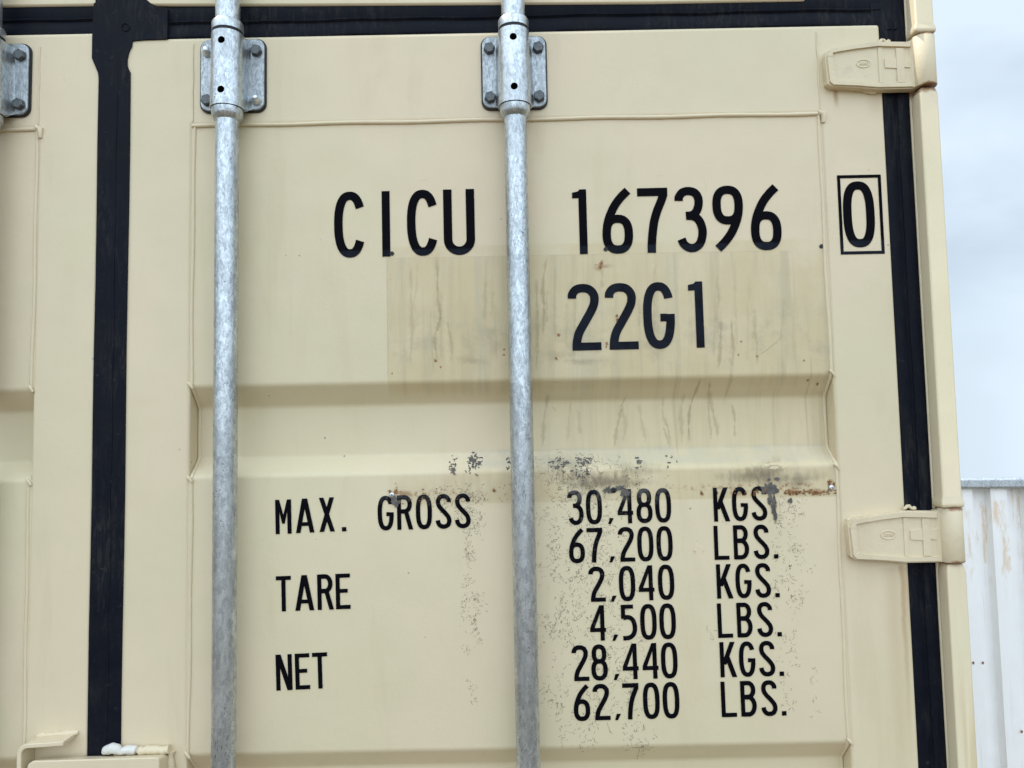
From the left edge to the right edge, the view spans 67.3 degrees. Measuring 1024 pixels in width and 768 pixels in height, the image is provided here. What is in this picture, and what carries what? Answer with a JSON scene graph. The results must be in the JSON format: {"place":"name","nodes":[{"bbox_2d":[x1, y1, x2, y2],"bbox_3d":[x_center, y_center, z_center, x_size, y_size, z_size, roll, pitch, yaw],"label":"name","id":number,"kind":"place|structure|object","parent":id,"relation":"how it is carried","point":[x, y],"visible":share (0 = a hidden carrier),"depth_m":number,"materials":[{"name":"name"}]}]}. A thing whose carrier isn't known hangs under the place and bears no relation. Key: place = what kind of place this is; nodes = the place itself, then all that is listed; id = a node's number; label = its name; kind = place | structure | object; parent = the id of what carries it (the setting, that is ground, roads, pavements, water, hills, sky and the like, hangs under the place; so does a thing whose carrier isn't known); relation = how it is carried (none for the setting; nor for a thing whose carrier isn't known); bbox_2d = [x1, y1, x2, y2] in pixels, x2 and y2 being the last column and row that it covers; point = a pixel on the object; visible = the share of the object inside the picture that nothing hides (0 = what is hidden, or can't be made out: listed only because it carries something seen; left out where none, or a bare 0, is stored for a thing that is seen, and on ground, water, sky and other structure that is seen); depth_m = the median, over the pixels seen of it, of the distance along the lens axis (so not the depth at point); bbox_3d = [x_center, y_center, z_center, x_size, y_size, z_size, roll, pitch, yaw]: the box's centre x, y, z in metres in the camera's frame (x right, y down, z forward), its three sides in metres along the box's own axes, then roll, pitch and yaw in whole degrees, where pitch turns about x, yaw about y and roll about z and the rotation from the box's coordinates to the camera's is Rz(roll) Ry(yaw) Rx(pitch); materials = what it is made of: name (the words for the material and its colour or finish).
{"place":"outdoors","nodes":[
{"label":"outdoors","id":0,"kind":"place"},
{"bbox_2d":[0,0,977,767],"bbox_3d":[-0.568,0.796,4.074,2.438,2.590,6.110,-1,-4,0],"label":"shipping container","id":1,"kind":"object","parent":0,"point":[476,382],"visible":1,"depth_m":1.12,"materials":[{"name":"beige metal"}]},
{"bbox_2d":[0,0,98,767],"bbox_3d":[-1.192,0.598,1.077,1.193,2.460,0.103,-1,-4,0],"label":"door","id":2,"kind":"structure","parent":1,"relation":"in","point":[49,79],"depth_m":1.12,"materials":[{"name":"beige paint"}]},
{"bbox_2d":[27,0,965,767],"bbox_3d":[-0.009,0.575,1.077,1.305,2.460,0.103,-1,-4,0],"label":"door","id":3,"kind":"structure","parent":1,"relation":"in","point":[512,383],"depth_m":1.12,"materials":[{"name":"beige paint"}]},
{"bbox_2d":[932,0,1023,477],"label":"sky","id":4,"kind":"structure","parent":0,"point":[979,44],"materials":[{"name":"white"}]},
{"bbox_2d":[960,477,1023,767],"bbox_3d":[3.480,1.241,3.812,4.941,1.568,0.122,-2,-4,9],"label":"corrugated fence","id":5,"kind":"object","parent":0,"point":[993,518],"visible":0.12,"depth_m":3.96,"materials":[{"name":"white metal"}]}
]}

